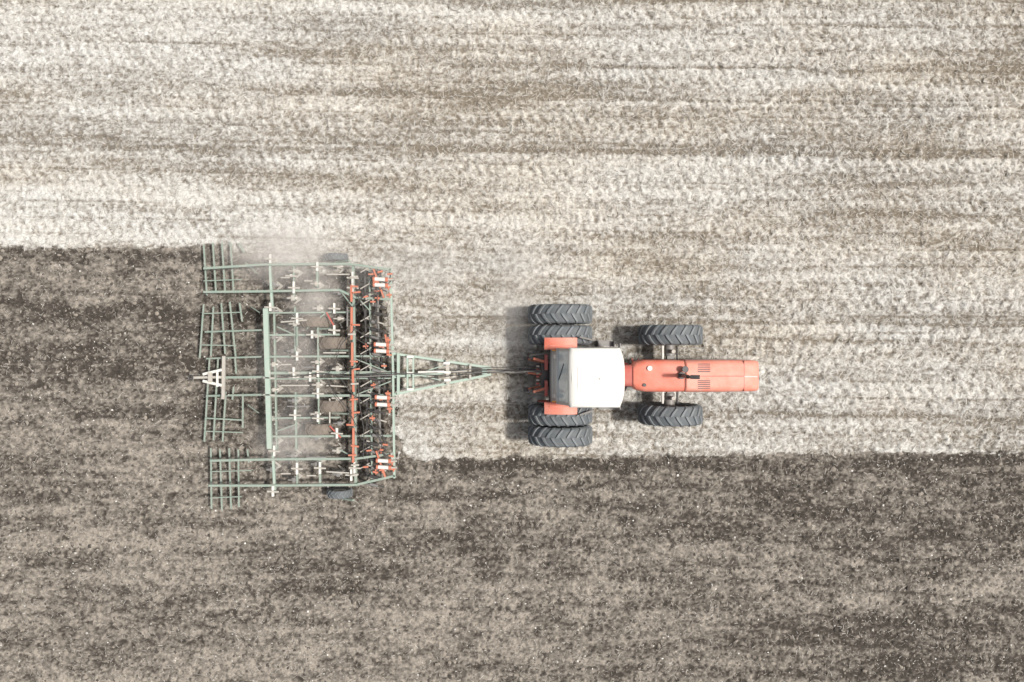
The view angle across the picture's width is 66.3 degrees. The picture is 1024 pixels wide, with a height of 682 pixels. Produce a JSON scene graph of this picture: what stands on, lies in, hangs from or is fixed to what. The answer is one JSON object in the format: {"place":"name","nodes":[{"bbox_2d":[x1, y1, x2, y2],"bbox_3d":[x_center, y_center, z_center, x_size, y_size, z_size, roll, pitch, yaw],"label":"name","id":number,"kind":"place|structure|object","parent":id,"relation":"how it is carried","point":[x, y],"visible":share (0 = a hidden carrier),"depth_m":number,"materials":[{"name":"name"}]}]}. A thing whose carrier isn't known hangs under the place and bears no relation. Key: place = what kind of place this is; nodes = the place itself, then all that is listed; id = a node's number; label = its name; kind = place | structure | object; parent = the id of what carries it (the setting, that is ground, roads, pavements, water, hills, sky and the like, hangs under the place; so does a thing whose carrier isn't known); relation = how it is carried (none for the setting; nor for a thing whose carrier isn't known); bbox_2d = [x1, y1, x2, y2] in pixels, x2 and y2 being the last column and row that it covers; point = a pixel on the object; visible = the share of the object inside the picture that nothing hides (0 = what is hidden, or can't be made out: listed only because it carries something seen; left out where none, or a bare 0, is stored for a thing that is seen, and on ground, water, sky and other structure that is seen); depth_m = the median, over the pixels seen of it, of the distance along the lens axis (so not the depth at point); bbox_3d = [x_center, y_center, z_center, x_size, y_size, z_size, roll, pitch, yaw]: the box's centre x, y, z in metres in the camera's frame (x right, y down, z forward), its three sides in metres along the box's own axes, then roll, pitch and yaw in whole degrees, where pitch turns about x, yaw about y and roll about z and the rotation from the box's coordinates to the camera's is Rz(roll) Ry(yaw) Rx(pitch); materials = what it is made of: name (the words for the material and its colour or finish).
{"place":"outdoors","nodes":[
{"label":"outdoors","id":0,"kind":"place"},
{"bbox_2d":[0,0,1023,681],"bbox_3d":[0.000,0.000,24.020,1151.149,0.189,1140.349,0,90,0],"label":"field ground","id":1,"kind":"structure","parent":0,"point":[510,644],"depth_m":24.01,"materials":[{"name":"soil"}]},
{"bbox_2d":[188,242,540,510],"bbox_3d":[-4.329,1.066,23.291,10.697,1.477,8.104,0,90,0],"label":"field cultivator","id":2,"kind":"object","parent":1,"relation":"on","point":[334,403],"visible":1,"depth_m":23.23,"materials":[{"name":"green paint"}]},
{"bbox_2d":[0,249,1017,681],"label":"pale stones","id":3,"kind":"object","parent":1,"relation":"on","point":[438,533],"visible":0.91,"depth_m":24.02,"materials":[{"name":"beige stone"}]},
{"bbox_2d":[0,0,1023,461],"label":"straw stubble","id":4,"kind":"object","parent":1,"relation":"on","point":[562,218],"visible":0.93,"depth_m":23.98,"materials":[{"name":"beige plant"}]},
{"bbox_2d":[0,244,1023,681],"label":"soil clods","id":5,"kind":"object","parent":1,"relation":"on","point":[310,672],"visible":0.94,"depth_m":24.02,"materials":[{"name":"brown soil"}]},
{"bbox_2d":[519,304,758,447],"bbox_3d":[3.598,0.985,22.455,6.804,3.130,4.096,0,90,0],"label":"farm tractor","id":6,"kind":"object","parent":1,"relation":"on","point":[581,383],"visible":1,"depth_m":22.14,"materials":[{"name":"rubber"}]}
]}

